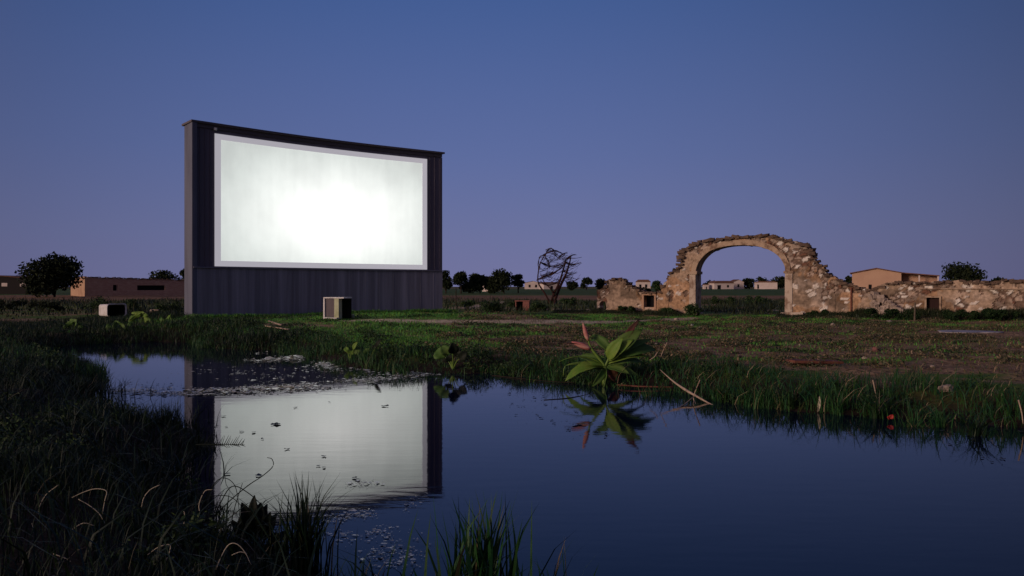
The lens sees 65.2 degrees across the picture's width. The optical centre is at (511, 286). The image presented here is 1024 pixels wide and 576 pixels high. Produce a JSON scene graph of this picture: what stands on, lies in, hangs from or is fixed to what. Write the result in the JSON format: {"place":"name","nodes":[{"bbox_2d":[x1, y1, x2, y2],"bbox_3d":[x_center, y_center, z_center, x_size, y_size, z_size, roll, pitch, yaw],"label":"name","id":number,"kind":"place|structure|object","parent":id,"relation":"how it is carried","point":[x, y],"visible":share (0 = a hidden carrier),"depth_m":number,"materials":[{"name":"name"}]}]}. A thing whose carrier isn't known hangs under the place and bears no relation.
{"place":"outdoors","nodes":[
{"label":"outdoors","id":0,"kind":"place"},
{"bbox_2d":[0,287,1023,575],"bbox_3d":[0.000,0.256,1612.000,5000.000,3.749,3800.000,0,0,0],"label":"ground","id":1,"kind":"structure","parent":0,"point":[944,371],"depth_m":13.56,"materials":[{"name":"soil"}]},
{"bbox_2d":[0,300,27,309],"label":"bush","id":2,"kind":"object","parent":1,"relation":"on","point":[11,304],"visible":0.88,"depth_m":46.06,"materials":[{"name":"green plant"}]},
{"bbox_2d":[0,275,46,293],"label":"long shed","id":3,"kind":"structure","parent":1,"relation":"on","point":[10,284],"depth_m":140.00,"materials":[{"name":"brown"}]},
{"bbox_2d":[27,300,64,311],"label":"bush","id":4,"kind":"object","parent":1,"relation":"on","point":[56,307],"visible":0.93,"depth_m":43.84,"materials":[{"name":"green plant"}]},
{"bbox_2d":[14,251,87,297],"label":"broad tree","id":5,"kind":"object","parent":1,"relation":"on","point":[54,274],"visible":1,"depth_m":98.33,"materials":[{"name":"green plant"}]},
{"bbox_2d":[63,319,82,327],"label":"broad leaved plant","id":6,"kind":"object","parent":1,"relation":"on","point":[71,322],"visible":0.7,"depth_m":23.92,"materials":[{"name":"green plant"}]},
{"bbox_2d":[82,295,110,311],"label":"bush","id":7,"kind":"object","parent":1,"relation":"on","point":[98,301],"visible":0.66,"depth_m":43.78,"materials":[{"name":"green plant"}]},
{"bbox_2d":[43,393,152,413],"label":"grass tuft","id":8,"kind":"object","parent":1,"relation":"on","point":[96,403],"visible":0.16,"depth_m":9.12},
{"bbox_2d":[40,369,155,398],"bbox_3d":[-6.227,1.421,11.539,1.913,0.438,1.257,0,0,0],"label":"grass tuft","id":9,"kind":"object","parent":1,"relation":"on","point":[90,387],"visible":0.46,"depth_m":11.54,"materials":[{"name":"plant"}]},
{"bbox_2d":[99,303,126,316],"bbox_3d":[-14.503,0.846,29.003,0.763,0.459,0.722,0,0,38],"label":"tub","id":10,"kind":"object","parent":1,"relation":"on","point":[109,309],"visible":0.91,"depth_m":29.05,"materials":[{"name":"white paint"}]},
{"bbox_2d":[106,320,130,330],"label":"broad leaved plant","id":11,"kind":"object","parent":1,"relation":"on","point":[120,323],"visible":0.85,"depth_m":23.46,"materials":[{"name":"green plant"}]},
{"bbox_2d":[71,276,183,295],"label":"farm building","id":12,"kind":"structure","parent":1,"relation":"on","point":[105,286],"depth_m":113.56,"materials":[{"name":"brick"}]},
{"bbox_2d":[137,285,163,289],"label":"window","id":13,"kind":"structure","parent":12,"relation":"in","point":[139,287],"depth_m":115.55,"materials":[{"name":"black"}]},
{"bbox_2d":[124,299,142,311],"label":"bush","id":14,"kind":"object","parent":1,"relation":"on","point":[130,302],"visible":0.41,"depth_m":41.69,"materials":[{"name":"green plant"}]},
{"bbox_2d":[128,311,151,323],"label":"broad leaved plant","id":15,"kind":"object","parent":1,"relation":"on","point":[136,315],"visible":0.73,"depth_m":24.91,"materials":[{"name":"green plant"}]},
{"bbox_2d":[0,308,304,379],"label":"bank grass","id":16,"kind":"structure","parent":1,"relation":"on","point":[13,329],"depth_m":22.66,"materials":[{"name":"plant"}]},
{"bbox_2d":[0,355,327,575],"bbox_3d":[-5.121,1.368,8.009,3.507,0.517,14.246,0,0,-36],"label":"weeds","id":17,"kind":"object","parent":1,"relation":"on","point":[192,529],"visible":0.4,"depth_m":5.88,"materials":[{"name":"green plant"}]},
{"bbox_2d":[147,270,181,279],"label":"tree","id":18,"kind":"object","parent":1,"relation":"on","point":[162,274],"visible":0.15,"depth_m":135.40,"materials":[{"name":"green plant"}]},
{"bbox_2d":[154,301,183,312],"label":"bush","id":19,"kind":"object","parent":1,"relation":"on","point":[174,306],"visible":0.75,"depth_m":40.02,"materials":[{"name":"green plant"}]},
{"bbox_2d":[131,397,220,428],"bbox_3d":[-3.709,1.362,8.714,1.088,0.384,0.783,0,0,0],"label":"grass tuft","id":20,"kind":"object","parent":1,"relation":"on","point":[167,414],"visible":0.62,"depth_m":8.74,"materials":[{"name":"plant"}]},
{"bbox_2d":[119,447,234,477],"bbox_3d":[-2.853,1.497,6.849,1.087,0.290,0.768,0,0,-16],"label":"grass tuft","id":21,"kind":"object","parent":1,"relation":"on","point":[177,468],"visible":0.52,"depth_m":6.81,"materials":[{"name":"plant"}]},
{"bbox_2d":[196,435,244,448],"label":"spiky frond","id":22,"kind":"object","parent":21,"relation":"on","point":[224,444],"visible":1,"depth_m":6.74,"materials":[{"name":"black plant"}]},
{"bbox_2d":[200,478,263,528],"bbox_3d":[-1.837,1.470,5.259,0.602,0.410,0.112,0,0,38],"label":"stalk","id":23,"kind":"object","parent":1,"relation":"on","point":[229,496],"visible":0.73,"depth_m":5.29,"materials":[{"name":"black plant"}]},
{"bbox_2d":[216,543,250,569],"bbox_3d":[-1.351,1.309,3.880,0.175,0.132,0.006,0,0,0],"label":"dry blade","id":24,"kind":"object","parent":1,"relation":"on","point":[225,549],"visible":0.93,"depth_m":3.88,"materials":[{"name":"beige plant"}]},
{"bbox_2d":[212,457,273,518],"bbox_3d":[-1.758,1.325,5.205,0.530,0.471,0.034,0,0,24],"label":"stalk","id":25,"kind":"object","parent":1,"relation":"on","point":[245,487],"visible":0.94,"depth_m":5.20,"materials":[{"name":"black plant"}]},
{"bbox_2d":[228,495,288,544],"bbox_3d":[-1.576,1.473,4.934,0.336,0.350,0.274,0,0,0],"label":"dark leaved plant","id":26,"kind":"object","parent":1,"relation":"on","point":[245,515],"visible":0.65,"depth_m":4.89,"materials":[{"name":"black plant"}]},
{"bbox_2d":[0,350,522,575],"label":"bank grass","id":27,"kind":"structure","parent":1,"relation":"on","point":[60,476],"depth_m":5.39,"materials":[{"name":"plant"}]},
{"bbox_2d":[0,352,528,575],"bbox_3d":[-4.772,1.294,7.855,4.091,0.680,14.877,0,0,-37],"label":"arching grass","id":28,"kind":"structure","parent":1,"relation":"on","point":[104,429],"depth_m":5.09,"materials":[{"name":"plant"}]},
{"bbox_2d":[239,511,297,568],"bbox_3d":[-1.304,1.437,4.474,0.446,0.346,0.333,0,0,32],"label":"grass tuft","id":29,"kind":"object","parent":1,"relation":"on","point":[276,550],"visible":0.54,"depth_m":4.47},
{"bbox_2d":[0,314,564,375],"bbox_3d":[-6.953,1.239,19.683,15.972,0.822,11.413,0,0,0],"label":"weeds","id":30,"kind":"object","parent":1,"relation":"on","point":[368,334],"visible":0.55,"depth_m":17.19,"materials":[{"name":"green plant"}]},
{"bbox_2d":[231,473,353,575],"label":"grass tuft","id":31,"kind":"object","parent":1,"relation":"on","point":[303,551],"visible":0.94,"depth_m":4.46,"materials":[{"name":"plant"}]},
{"bbox_2d":[182,119,444,315],"bbox_3d":[-7.366,-2.115,31.325,10.550,7.230,1.420,0,0,-40],"label":"cinema screen","id":32,"kind":"object","parent":1,"relation":"on","point":[276,223],"visible":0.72,"depth_m":30.52,"materials":[{"name":"grey metal"}]},
{"bbox_2d":[184,308,458,318],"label":"screen weeds","id":33,"kind":"object","parent":1,"relation":"on","point":[436,310],"visible":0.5,"depth_m":30.37,"materials":[{"name":"plant"}]},
{"bbox_2d":[323,297,351,318],"bbox_3d":[-5.938,0.733,27.158,0.820,0.735,0.570,0,0,22],"label":"cabinet","id":34,"kind":"object","parent":1,"relation":"on","point":[337,307],"visible":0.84,"depth_m":27.09,"materials":[{"name":"white paint"}]},
{"bbox_2d":[296,544,403,575],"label":"grass tuft","id":35,"kind":"object","parent":1,"relation":"on","point":[363,567],"visible":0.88,"depth_m":4.10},
{"bbox_2d":[344,342,359,358],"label":"broad leaved plant","id":36,"kind":"object","parent":1,"relation":"on","point":[354,350],"visible":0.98,"depth_m":16.61,"materials":[{"name":"green plant"}]},
{"bbox_2d":[363,339,381,353],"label":"broad leaved plant","id":37,"kind":"object","parent":1,"relation":"on","point":[376,344],"visible":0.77,"depth_m":16.18,"materials":[{"name":"green plant"}]},
{"bbox_2d":[0,294,784,320],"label":"scrub","id":38,"kind":"object","parent":1,"relation":"on","point":[769,306],"visible":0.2,"depth_m":49.53,"materials":[{"name":"plant"}]},
{"bbox_2d":[373,359,419,376],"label":"grass tuft","id":39,"kind":"object","parent":1,"relation":"on","point":[404,371],"visible":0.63,"depth_m":14.40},
{"bbox_2d":[442,270,452,293],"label":"tree","id":40,"kind":"object","parent":1,"relation":"on","point":[446,282],"visible":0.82,"depth_m":149.64,"materials":[{"name":"green plant"}]},
{"bbox_2d":[433,343,466,369],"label":"broad leaved plant","id":41,"kind":"object","parent":1,"relation":"on","point":[442,351],"visible":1,"depth_m":14.87,"materials":[{"name":"green plant"}]},
{"bbox_2d":[451,270,467,293],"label":"tree","id":42,"kind":"object","parent":1,"relation":"on","point":[460,277],"visible":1,"depth_m":148.96,"materials":[{"name":"green plant"}]},
{"bbox_2d":[461,299,475,306],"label":"bush","id":43,"kind":"object","parent":1,"relation":"on","point":[470,302],"visible":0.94,"depth_m":51.74,"materials":[{"name":"green plant"}]},
{"bbox_2d":[458,278,481,292],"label":"tree","id":44,"kind":"object","parent":1,"relation":"on","point":[471,286],"visible":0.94,"depth_m":152.05,"materials":[{"name":"green plant"}]},
{"bbox_2d":[468,273,489,292],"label":"tree","id":45,"kind":"object","parent":1,"relation":"on","point":[478,277],"visible":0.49,"depth_m":153.74,"materials":[{"name":"green plant"}]},
{"bbox_2d":[402,491,574,575],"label":"grass tuft","id":46,"kind":"object","parent":1,"relation":"on","point":[485,556],"visible":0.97,"depth_m":3.92,"materials":[{"name":"plant"}]},
{"bbox_2d":[480,277,499,292],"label":"tree","id":47,"kind":"object","parent":1,"relation":"on","point":[489,288],"visible":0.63,"depth_m":152.13,"materials":[{"name":"green plant"}]},
{"bbox_2d":[479,299,504,312],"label":"bush","id":48,"kind":"object","parent":1,"relation":"on","point":[493,306],"visible":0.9,"depth_m":37.94,"materials":[{"name":"green plant"}]},
{"bbox_2d":[488,268,515,293],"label":"tree","id":49,"kind":"object","parent":1,"relation":"on","point":[501,279],"visible":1,"depth_m":149.03,"materials":[{"name":"green plant"}]},
{"bbox_2d":[0,314,1023,428],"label":"shore grass","id":50,"kind":"structure","parent":1,"relation":"on","point":[362,355],"depth_m":13.41,"materials":[{"name":"plant"}]},
{"bbox_2d":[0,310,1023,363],"bbox_3d":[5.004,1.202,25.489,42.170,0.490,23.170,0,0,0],"label":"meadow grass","id":51,"kind":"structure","parent":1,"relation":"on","point":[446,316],"depth_m":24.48,"materials":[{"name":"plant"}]},
{"bbox_2d":[514,274,524,292],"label":"tree","id":52,"kind":"object","parent":1,"relation":"on","point":[520,282],"visible":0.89,"depth_m":151.56,"materials":[{"name":"green plant"}]},
{"bbox_2d":[515,300,530,310],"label":"brick box","id":53,"kind":"object","parent":1,"relation":"on","point":[521,303],"visible":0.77,"depth_m":44.05,"materials":[{"name":"red"}]},
{"bbox_2d":[525,281,538,288],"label":"farmhouse","id":54,"kind":"object","parent":1,"relation":"on","point":[532,285],"visible":0.71,"depth_m":400.00,"materials":[{"name":"paint"}]},
{"bbox_2d":[529,301,546,311],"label":"bush","id":55,"kind":"object","parent":1,"relation":"on","point":[538,305],"visible":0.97,"depth_m":41.98,"materials":[{"name":"green plant"}]},
{"bbox_2d":[539,282,557,288],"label":"farmhouse","id":56,"kind":"object","parent":1,"relation":"on","point":[547,287],"visible":0.43,"depth_m":379.98,"materials":[{"name":"paint"}]},
{"bbox_2d":[507,542,599,575],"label":"grass tuft","id":57,"kind":"object","parent":1,"relation":"on","point":[555,572],"visible":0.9,"depth_m":4.01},
{"bbox_2d":[536,248,581,303],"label":"dead tree","id":58,"kind":"object","parent":1,"relation":"on","point":[558,286],"visible":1,"depth_m":59.80,"materials":[{"name":"brown wood"}]},
{"bbox_2d":[566,281,578,289],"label":"tree","id":59,"kind":"object","parent":1,"relation":"on","point":[572,285],"visible":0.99,"depth_m":259.13,"materials":[{"name":"green plant"}]},
{"bbox_2d":[559,297,587,305],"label":"bush","id":60,"kind":"object","parent":1,"relation":"on","point":[572,300],"visible":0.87,"depth_m":54.80,"materials":[{"name":"green plant"}]},
{"bbox_2d":[580,277,592,289],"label":"tree","id":61,"kind":"object","parent":1,"relation":"on","point":[587,281],"visible":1,"depth_m":259.32,"materials":[{"name":"green plant"}]},
{"bbox_2d":[594,278,605,289],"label":"tree","id":62,"kind":"object","parent":1,"relation":"on","point":[599,283],"visible":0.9,"depth_m":264.12,"materials":[{"name":"green plant"}]},
{"bbox_2d":[188,309,1023,368],"bbox_3d":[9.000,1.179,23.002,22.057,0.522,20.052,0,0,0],"label":"weeds","id":63,"kind":"object","parent":1,"relation":"on","point":[736,342],"visible":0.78,"depth_m":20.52,"materials":[{"name":"plant"}]},
{"bbox_2d":[559,319,655,386],"bbox_3d":[1.566,1.092,12.894,1.623,1.123,0.623,0,0,0],"label":"flowering plant","id":64,"kind":"object","parent":1,"relation":"on","point":[626,346],"visible":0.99,"depth_m":12.87,"materials":[{"name":"green plant"}]},
{"bbox_2d":[618,306,635,311],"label":"bush","id":65,"kind":"object","parent":1,"relation":"on","point":[629,309],"visible":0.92,"depth_m":37.60,"materials":[{"name":"green plant"}]},
{"bbox_2d":[597,277,668,311],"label":"ruined wall","id":66,"kind":"structure","parent":1,"relation":"on","point":[613,293],"depth_m":37.87,"materials":[{"name":"brown stone"}]},
{"bbox_2d":[636,280,650,288],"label":"farmhouse","id":67,"kind":"object","parent":1,"relation":"on","point":[644,283],"visible":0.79,"depth_m":329.86,"materials":[{"name":"paint"}]},
{"bbox_2d":[651,280,661,291],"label":"bush","id":68,"kind":"object","parent":1,"relation":"on","point":[656,284],"visible":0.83,"depth_m":38.50,"materials":[{"name":"green plant"}]},
{"bbox_2d":[630,387,683,397],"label":"grass tuft","id":69,"kind":"object","parent":1,"relation":"on","point":[647,395],"visible":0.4,"depth_m":11.71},
{"bbox_2d":[658,307,673,313],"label":"bush","id":70,"kind":"object","parent":1,"relation":"on","point":[665,309],"visible":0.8,"depth_m":36.52,"materials":[{"name":"green plant"}]},
{"bbox_2d":[683,302,703,316],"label":"bush","id":71,"kind":"object","parent":1,"relation":"on","point":[692,309],"visible":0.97,"depth_m":35.00,"materials":[{"name":"green plant"}]},
{"bbox_2d":[708,281,733,288],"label":"farmhouse","id":72,"kind":"object","parent":1,"relation":"on","point":[721,284],"visible":0.82,"depth_m":400.07,"materials":[{"name":"paint"}]},
{"bbox_2d":[711,296,735,305],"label":"bush","id":73,"kind":"object","parent":1,"relation":"on","point":[729,298],"visible":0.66,"depth_m":55.76,"materials":[{"name":"green plant"}]},
{"bbox_2d":[731,279,743,288],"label":"farmhouse","id":74,"kind":"object","parent":1,"relation":"on","point":[738,284],"visible":0.8,"depth_m":415.05,"materials":[{"name":"paint"}]},
{"bbox_2d":[473,313,1023,387],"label":"dry weeds","id":75,"kind":"object","parent":1,"relation":"on","point":[929,342],"visible":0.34,"depth_m":19.15,"materials":[{"name":"plant"}]},
{"bbox_2d":[742,278,754,288],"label":"tree","id":76,"kind":"object","parent":1,"relation":"on","point":[748,284],"visible":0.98,"depth_m":418.58,"materials":[{"name":"green plant"}]},
{"bbox_2d":[666,233,837,315],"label":"ruined arch","id":77,"kind":"structure","parent":1,"relation":"on","point":[810,283],"depth_m":34.65,"materials":[{"name":"brown stone"}]},
{"bbox_2d":[745,295,770,304],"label":"bush","id":78,"kind":"object","parent":1,"relation":"on","point":[758,299],"visible":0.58,"depth_m":54.73,"materials":[{"name":"green plant"}]},
{"bbox_2d":[754,281,776,288],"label":"farmhouse","id":79,"kind":"object","parent":1,"relation":"on","point":[765,284],"visible":0.88,"depth_m":400.06,"materials":[{"name":"paint"}]},
{"bbox_2d":[508,345,1023,426],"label":"arching grass","id":80,"kind":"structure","parent":1,"relation":"on","point":[804,389],"depth_m":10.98,"materials":[{"name":"plant"}]},
{"bbox_2d":[742,380,802,409],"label":"grass tuft","id":81,"kind":"object","parent":1,"relation":"on","point":[767,400],"visible":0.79,"depth_m":10.52,"materials":[{"name":"plant"}]},
{"bbox_2d":[770,276,784,288],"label":"tree","id":82,"kind":"object","parent":1,"relation":"on","point":[780,281],"visible":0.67,"depth_m":417.61,"materials":[{"name":"green plant"}]},
{"bbox_2d":[547,304,1023,321],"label":"wall weeds","id":83,"kind":"object","parent":1,"relation":"on","point":[928,313],"depth_m":33.12,"materials":[{"name":"plant"}]},
{"bbox_2d":[765,382,810,409],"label":"grass tuft","id":84,"kind":"object","parent":1,"relation":"on","point":[791,401],"visible":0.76,"depth_m":10.38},
{"bbox_2d":[784,358,843,363],"bbox_3d":[5.143,1.279,13.682,0.908,0.074,0.428,0,0,-9],"label":"plank","id":85,"kind":"object","parent":1,"relation":"on","point":[826,361],"visible":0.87,"depth_m":13.51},
{"bbox_2d":[806,309,827,315],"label":"bush","id":86,"kind":"object","parent":1,"relation":"on","point":[812,312],"visible":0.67,"depth_m":33.67,"materials":[{"name":"green plant"}]},
{"bbox_2d":[818,391,852,413],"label":"grass tuft","id":87,"kind":"object","parent":1,"relation":"on","point":[841,406],"visible":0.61,"depth_m":10.02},
{"bbox_2d":[844,276,851,282],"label":"tree","id":88,"kind":"object","parent":1,"relation":"on","point":[848,279],"visible":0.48,"depth_m":134.69,"materials":[{"name":"green plant"}]},
{"bbox_2d":[849,386,907,418],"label":"grass tuft","id":89,"kind":"object","parent":1,"relation":"on","point":[879,413],"visible":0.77,"depth_m":9.69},
{"bbox_2d":[866,291,904,316],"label":"rubble slope","id":90,"kind":"structure","parent":1,"relation":"on","point":[886,303],"depth_m":32.54,"materials":[{"name":"stone"}]},
{"bbox_2d":[864,308,906,319],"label":"bush","id":91,"kind":"object","parent":1,"relation":"on","point":[889,313],"visible":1,"depth_m":30.66,"materials":[{"name":"green plant"}]},
{"bbox_2d":[850,268,939,288],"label":"gabled house","id":92,"kind":"structure","parent":1,"relation":"on","point":[871,278],"depth_m":100.00,"materials":[{"name":"paint"}]},
{"bbox_2d":[901,310,920,319],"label":"bush","id":93,"kind":"object","parent":1,"relation":"on","point":[910,315],"visible":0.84,"depth_m":30.02,"materials":[{"name":"green plant"}]},
{"bbox_2d":[889,407,934,427],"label":"grass tuft","id":94,"kind":"object","parent":1,"relation":"on","point":[911,423],"visible":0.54,"depth_m":9.15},
{"bbox_2d":[836,278,1023,312],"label":"ruined wall","id":95,"kind":"structure","parent":1,"relation":"on","point":[975,295],"depth_m":31.93,"materials":[{"name":"brown stone"}]},
{"bbox_2d":[926,298,938,309],"bbox_3d":[16.973,0.769,32.276,0.494,0.677,0.040,0,0,27],"label":"door","id":96,"kind":"structure","parent":95,"relation":"in","point":[930,302],"depth_m":32.26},
{"bbox_2d":[903,402,976,427],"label":"grass tuft","id":97,"kind":"object","parent":1,"relation":"on","point":[940,422],"visible":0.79,"depth_m":9.10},
{"bbox_2d":[937,384,952,391],"bbox_3d":[5.595,1.324,10.312,0.203,0.136,0.130,1,7,10],"label":"loose stone","id":98,"kind":"object","parent":1,"relation":"on","point":[946,387],"visible":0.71,"depth_m":10.27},
{"bbox_2d":[942,309,979,320],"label":"bush","id":99,"kind":"object","parent":1,"relation":"on","point":[954,316],"visible":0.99,"depth_m":29.92,"materials":[{"name":"green plant"}]},
{"bbox_2d":[941,261,987,280],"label":"broad tree","id":100,"kind":"object","parent":1,"relation":"on","point":[955,272],"visible":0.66,"depth_m":88.98,"materials":[{"name":"green plant"}]},
{"bbox_2d":[937,330,1003,332],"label":"concrete slab","id":101,"kind":"structure","parent":1,"relation":"on","point":[962,331],"depth_m":22.97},
{"bbox_2d":[981,307,1019,320],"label":"bush","id":102,"kind":"object","parent":1,"relation":"on","point":[999,315],"visible":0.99,"depth_m":29.43,"materials":[{"name":"green plant"}]},
{"bbox_2d":[0,0,1023,286],"label":"sky","id":103,"kind":"structure","parent":0,"point":[619,136],"materials":[{"name":"blue"}]},
{"bbox_2d":[42,342,1023,575],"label":"pond water","id":104,"kind":"structure","parent":0,"point":[656,485],"depth_m":6.92,"materials":[{"name":"blue liquid"}]},
{"bbox_2d":[107,351,440,575],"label":"floating weed","id":105,"kind":"object","parent":104,"relation":"on","point":[254,389],"visible":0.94,"depth_m":12.36,"materials":[{"name":"plant"}]},
{"bbox_2d":[104,374,607,438],"bbox_3d":[-2.439,1.581,12.525,9.686,0.030,5.298,0,0,23],"label":"floating debris","id":106,"kind":"object","parent":104,"relation":"on","point":[295,383],"visible":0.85,"depth_m":12.72,"materials":[{"name":"black plant"}]},
{"bbox_2d":[492,375,590,399],"bbox_3d":[0.867,1.548,13.014,1.705,0.149,3.213,0,0,-15],"label":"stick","id":107,"kind":"object","parent":104,"relation":"on","point":[547,381],"visible":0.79,"depth_m":13.27,"materials":[{"name":"wood"}]},
{"bbox_2d":[617,384,670,387],"bbox_3d":[2.104,1.567,12.540,0.916,0.034,0.148,0,0,13],"label":"stick","id":108,"kind":"object","parent":104,"relation":"on","point":[642,386],"visible":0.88,"depth_m":12.50,"materials":[{"name":"brown wood"}]},
{"bbox_2d":[662,371,712,404],"bbox_3d":[2.543,1.437,11.264,0.113,0.363,1.779,0,0,-17],"label":"stick","id":109,"kind":"object","parent":104,"relation":"on","point":[688,391],"visible":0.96,"depth_m":11.35,"materials":[{"name":"brown wood"}]},
{"bbox_2d":[678,380,699,407],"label":"twig","id":110,"kind":"object","parent":104,"relation":"on","point":[692,397],"visible":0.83,"depth_m":11.01,"materials":[{"name":"brown wood"}]},
{"bbox_2d":[944,401,1012,436],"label":"grass tuft","id":111,"kind":"object","parent":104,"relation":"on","point":[976,432],"visible":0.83,"depth_m":8.55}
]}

